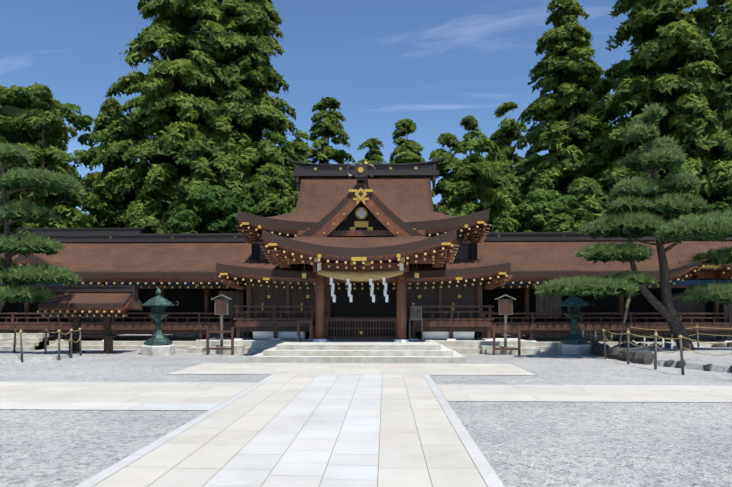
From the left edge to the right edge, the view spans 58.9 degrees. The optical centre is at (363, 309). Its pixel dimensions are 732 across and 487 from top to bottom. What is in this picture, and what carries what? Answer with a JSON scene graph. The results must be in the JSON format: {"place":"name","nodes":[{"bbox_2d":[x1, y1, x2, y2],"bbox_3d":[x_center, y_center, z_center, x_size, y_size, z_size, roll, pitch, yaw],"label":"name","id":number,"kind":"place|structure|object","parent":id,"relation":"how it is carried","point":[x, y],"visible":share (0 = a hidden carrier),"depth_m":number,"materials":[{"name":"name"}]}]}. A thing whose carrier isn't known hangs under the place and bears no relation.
{"place":"outdoors","nodes":[
{"label":"outdoors","id":0,"kind":"place"},
{"bbox_2d":[2,0,609,151],"bbox_3d":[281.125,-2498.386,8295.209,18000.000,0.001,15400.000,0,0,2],"label":"cloud","id":1,"kind":"structure","parent":0,"point":[449,55],"depth_m":5876.94,"materials":[{"name":"white"}]},
{"bbox_2d":[273,250,445,341],"bbox_3d":[-0.056,-0.436,23.884,5.940,3.100,4.400,0,0,2],"label":"porch frame","id":2,"kind":"object","parent":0,"point":[359,273],"visible":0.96,"depth_m":22.65,"materials":[{"name":"brown wood"}]},
{"bbox_2d":[261,183,458,269],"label":"porch roof","id":3,"kind":"structure","parent":2,"relation":"on","point":[346,249],"depth_m":21.56,"materials":[{"name":"brown wood"}]},
{"bbox_2d":[0,0,725,214],"label":"sky","id":4,"kind":"structure","parent":0,"point":[328,52],"materials":[{"name":"blue"}]},
{"bbox_2d":[0,363,731,486],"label":"paving","id":5,"kind":"structure","parent":0,"point":[341,425],"depth_m":9.77,"materials":[{"name":"stone"}]},
{"bbox_2d":[0,334,731,486],"bbox_3d":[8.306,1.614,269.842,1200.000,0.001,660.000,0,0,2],"label":"ground","id":6,"kind":"structure","parent":0,"point":[603,444],"depth_m":8.98,"materials":[{"name":"grey gravel"}]},
{"bbox_2d":[0,352,69,362],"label":"gravel bed","id":7,"kind":"object","parent":6,"relation":"on","point":[7,357],"visible":0.73,"depth_m":20.65,"materials":[{"name":"white gravel"}]},
{"bbox_2d":[0,326,81,362],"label":"rope fence","id":8,"kind":"object","parent":6,"relation":"on","point":[46,339],"visible":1,"depth_m":21.67,"materials":[{"name":"brown wood"}]},
{"bbox_2d":[0,142,83,311],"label":"pine","id":9,"kind":"object","parent":6,"relation":"on","point":[38,181],"visible":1,"depth_m":21.48,"materials":[{"name":"green plant"}]},
{"bbox_2d":[0,81,85,233],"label":"conifer","id":10,"kind":"object","parent":6,"relation":"on","point":[43,116],"visible":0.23,"depth_m":38.45,"materials":[{"name":"green plant"}]},
{"bbox_2d":[0,84,112,233],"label":"broadleaf","id":11,"kind":"object","parent":6,"relation":"on","point":[15,101],"visible":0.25,"depth_m":41.50,"materials":[{"name":"green plant"}]},
{"bbox_2d":[15,228,145,334],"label":"building","id":12,"kind":"structure","parent":6,"relation":"on","point":[86,230],"depth_m":36.27,"materials":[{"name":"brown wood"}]},
{"bbox_2d":[39,286,138,353],"bbox_3d":[-10.130,0.359,24.227,3.400,2.530,1.939,0,0,2],"label":"stand frame","id":13,"kind":"object","parent":6,"relation":"on","point":[108,342],"visible":0.56,"depth_m":24.09,"materials":[{"name":"brown wood"}]},
{"bbox_2d":[37,292,142,316],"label":"stand roof","id":14,"kind":"structure","parent":13,"relation":"on","point":[87,300],"depth_m":23.52,"materials":[{"name":"brown wood"}]},
{"bbox_2d":[76,97,130,215],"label":"cedar","id":15,"kind":"object","parent":6,"relation":"on","point":[108,107],"visible":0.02,"depth_m":49.90,"materials":[{"name":"green plant"}]},
{"bbox_2d":[88,158,149,233],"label":"conifer","id":16,"kind":"object","parent":6,"relation":"on","point":[105,189],"visible":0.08,"depth_m":44.62,"materials":[{"name":"green plant"}]},
{"bbox_2d":[137,287,178,355],"bbox_3d":[-7.378,0.406,23.333,1.262,2.475,1.451,0,0,2],"label":"bronze lantern","id":17,"kind":"object","parent":6,"relation":"on","point":[158,343],"visible":1,"depth_m":23.05,"materials":[{"name":"metal"}]},
{"bbox_2d":[82,0,259,233],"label":"giant cedar","id":18,"kind":"object","parent":6,"relation":"on","point":[174,105],"visible":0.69,"depth_m":43.39,"materials":[{"name":"green plant"}]},
{"bbox_2d":[164,185,253,335],"bbox_3d":[-8.810,-2.756,38.649,6.374,9.343,6.866,0,0,38],"label":"broadleaf","id":19,"kind":"object","parent":6,"relation":"on","point":[208,212],"visible":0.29,"depth_m":37.21,"materials":[{"name":"green plant"}]},
{"bbox_2d":[206,294,233,354],"bbox_3d":[-5.152,0.521,23.502,1.000,2.185,0.410,0,0,2],"label":"notice board","id":20,"kind":"object","parent":6,"relation":"on","point":[221,307],"visible":1,"depth_m":23.49,"materials":[{"name":"brown wood"}]},
{"bbox_2d":[207,0,299,212],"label":"giant cedar","id":21,"kind":"object","parent":6,"relation":"on","point":[252,26],"visible":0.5,"depth_m":45.51,"materials":[{"name":"green plant"}]},
{"bbox_2d":[245,163,288,216],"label":"conifer","id":22,"kind":"object","parent":6,"relation":"on","point":[260,187],"visible":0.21,"depth_m":40.73,"materials":[{"name":"green plant"}]},
{"bbox_2d":[274,167,300,215],"bbox_3d":[-3.622,-3.590,40.674,6.452,11.022,7.141,0,0,2],"label":"conifer","id":23,"kind":"object","parent":6,"relation":"on","point":[285,205],"visible":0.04,"depth_m":39.55,"materials":[{"name":"green plant"}]},
{"bbox_2d":[286,130,313,191],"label":"cedar","id":24,"kind":"object","parent":6,"relation":"on","point":[300,147],"visible":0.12,"depth_m":55.40,"materials":[{"name":"green plant"}]},
{"bbox_2d":[303,97,355,163],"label":"cedar","id":25,"kind":"object","parent":6,"relation":"on","point":[328,126],"visible":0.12,"depth_m":51.58,"materials":[{"name":"green plant"}]},
{"bbox_2d":[0,333,731,362],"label":"stone bases","id":26,"kind":"object","parent":6,"relation":"on","point":[378,351],"visible":0.69,"depth_m":23.91,"materials":[{"name":"stone"}]},
{"bbox_2d":[0,233,251,340],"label":"corridor","id":27,"kind":"object","parent":26,"relation":"on","point":[192,312],"visible":0.54,"depth_m":28.64,"materials":[{"name":"brown wood"}]},
{"bbox_2d":[0,242,251,287],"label":"roof","id":28,"kind":"structure","parent":27,"relation":"on","point":[185,263],"depth_m":27.75,"materials":[{"name":"brown wood"}]},
{"bbox_2d":[233,230,493,339],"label":"shrine building","id":29,"kind":"structure","parent":26,"relation":"on","point":[452,312],"depth_m":25.91,"materials":[{"name":"brown wood"}]},
{"bbox_2d":[220,157,505,279],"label":"roof trim","id":30,"kind":"structure","parent":29,"relation":"attached to","point":[349,223],"depth_m":23.54,"materials":[{"name":"brown wood"}]},
{"bbox_2d":[323,189,414,233],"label":"gable ornaments","id":31,"kind":"object","parent":30,"relation":"attached to","point":[355,190],"visible":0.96,"depth_m":22.93,"materials":[{"name":"gold metal"}]},
{"bbox_2d":[236,177,490,243],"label":"hall roof","id":32,"kind":"structure","parent":29,"relation":"on","point":[408,201],"depth_m":26.39,"materials":[{"name":"brown wood"}]},
{"bbox_2d":[215,259,511,289],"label":"hall roof","id":33,"kind":"structure","parent":29,"relation":"attached to","point":[260,270],"depth_m":24.33,"materials":[{"name":"brown wood"}]},
{"bbox_2d":[479,232,731,341],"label":"corridor","id":34,"kind":"object","parent":26,"relation":"on","point":[533,315],"visible":0.44,"depth_m":28.16,"materials":[{"name":"brown wood"}]},
{"bbox_2d":[477,241,731,287],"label":"roof","id":35,"kind":"structure","parent":34,"relation":"on","point":[536,262],"depth_m":27.10,"materials":[{"name":"brown wood"}]},
{"bbox_2d":[363,160,379,163],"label":"conifer","id":36,"kind":"object","parent":6,"relation":"on","point":[372,162],"visible":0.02,"depth_m":45.16,"materials":[{"name":"green plant"}]},
{"bbox_2d":[356,138,387,163],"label":"cedar","id":37,"kind":"object","parent":6,"relation":"on","point":[372,144],"visible":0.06,"depth_m":65.67,"materials":[{"name":"green plant"}]},
{"bbox_2d":[389,118,424,163],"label":"cedar","id":38,"kind":"object","parent":6,"relation":"on","point":[407,126],"visible":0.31,"depth_m":59.03,"materials":[{"name":"green plant"}]},
{"bbox_2d":[391,150,433,207],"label":"conifer","id":39,"kind":"object","parent":6,"relation":"on","point":[408,156],"visible":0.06,"depth_m":44.45,"materials":[{"name":"green plant"}]},
{"bbox_2d":[428,132,469,214],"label":"cedar","id":40,"kind":"object","parent":6,"relation":"on","point":[446,188],"visible":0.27,"depth_m":48.78,"materials":[{"name":"green plant"}]},
{"bbox_2d":[440,114,486,203],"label":"cedar","id":41,"kind":"object","parent":6,"relation":"on","point":[469,123],"visible":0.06,"depth_m":57.35,"materials":[{"name":"green plant"}]},
{"bbox_2d":[445,136,514,333],"bbox_3d":[7.008,-4.258,39.027,6.011,12.357,6.739,0,0,-32],"label":"conifer","id":42,"kind":"object","parent":6,"relation":"on","point":[482,174],"visible":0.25,"depth_m":38.75,"materials":[{"name":"green plant"}]},
{"bbox_2d":[470,147,522,231],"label":"conifer","id":43,"kind":"object","parent":6,"relation":"on","point":[508,173],"visible":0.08,"depth_m":43.62,"materials":[{"name":"green plant"}]},
{"bbox_2d":[492,294,520,354],"bbox_3d":[5.129,0.521,23.353,1.000,2.185,0.410,0,0,2],"label":"notice board","id":44,"kind":"object","parent":6,"relation":"on","point":[505,307],"visible":1,"depth_m":23.34,"materials":[{"name":"brown wood"}]},
{"bbox_2d":[489,101,527,217],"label":"cedar","id":45,"kind":"object","parent":6,"relation":"on","point":[506,134],"visible":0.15,"depth_m":53.38,"materials":[{"name":"green plant"}]},
{"bbox_2d":[497,188,591,335],"bbox_3d":[10.369,-2.429,36.066,6.295,8.704,6.196,0,0,2],"label":"broadleaf","id":46,"kind":"object","parent":6,"relation":"on","point":[541,210],"visible":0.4,"depth_m":35.11,"materials":[{"name":"green plant"}]},
{"bbox_2d":[509,0,610,227],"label":"cedar","id":47,"kind":"object","parent":6,"relation":"on","point":[565,137],"visible":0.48,"depth_m":43.62,"materials":[{"name":"green plant"}]},
{"bbox_2d":[554,296,593,354],"bbox_3d":[7.803,0.406,24.018,1.262,2.475,1.451,0,0,2],"label":"bronze lantern","id":48,"kind":"object","parent":6,"relation":"on","point":[573,342],"visible":0.96,"depth_m":23.73,"materials":[{"name":"metal"}]},
{"bbox_2d":[564,176,609,335],"bbox_3d":[12.853,-3.057,38.427,6.933,9.950,6.340,0,0,35],"label":"broadleaf","id":49,"kind":"object","parent":6,"relation":"on","point":[584,191],"visible":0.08,"depth_m":37.39,"materials":[{"name":"green plant"}]},
{"bbox_2d":[577,42,612,148],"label":"cedar","id":50,"kind":"object","parent":6,"relation":"on","point":[587,87],"visible":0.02,"depth_m":48.60,"materials":[{"name":"green plant"}]},
{"bbox_2d":[617,294,630,347],"bbox_3d":[9.030,0.439,22.473,0.110,2.369,0.625,0,0,-42],"label":"support pole","id":51,"kind":"object","parent":6,"relation":"on","point":[625,315],"visible":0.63,"depth_m":22.42,"materials":[{"name":"brown wood"}]},
{"bbox_2d":[534,102,731,349],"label":"pine","id":52,"kind":"object","parent":6,"relation":"on","point":[635,212],"visible":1,"depth_m":21.97,"materials":[{"name":"green plant"}]},
{"bbox_2d":[570,0,731,335],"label":"cedar","id":53,"kind":"object","parent":6,"relation":"on","point":[673,42],"visible":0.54,"depth_m":39.02,"materials":[{"name":"green plant"}]},
{"bbox_2d":[579,324,727,346],"bbox_3d":[12.218,1.080,25.466,7.650,1.072,0.433,0,0,-1],"label":"rope fence","id":54,"kind":"object","parent":6,"relation":"on","point":[628,327],"visible":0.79,"depth_m":25.53,"materials":[{"name":"brown wood"}]},
{"bbox_2d":[577,325,731,374],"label":"rope fence","id":55,"kind":"object","parent":6,"relation":"on","point":[680,337],"visible":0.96,"depth_m":17.61,"materials":[{"name":"brown wood"}]},
{"bbox_2d":[588,340,731,372],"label":"gravel bed","id":56,"kind":"object","parent":6,"relation":"on","point":[644,355],"visible":0.79,"depth_m":19.97,"materials":[{"name":"white gravel"}]},
{"bbox_2d":[676,0,731,215],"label":"cedar","id":57,"kind":"object","parent":6,"relation":"on","point":[721,22],"visible":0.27,"depth_m":37.64,"materials":[{"name":"green plant"}]},
{"bbox_2d":[694,177,731,335],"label":"broadleaf","id":58,"kind":"object","parent":6,"relation":"on","point":[725,185],"visible":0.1,"depth_m":35.66,"materials":[{"name":"green plant"}]}
]}

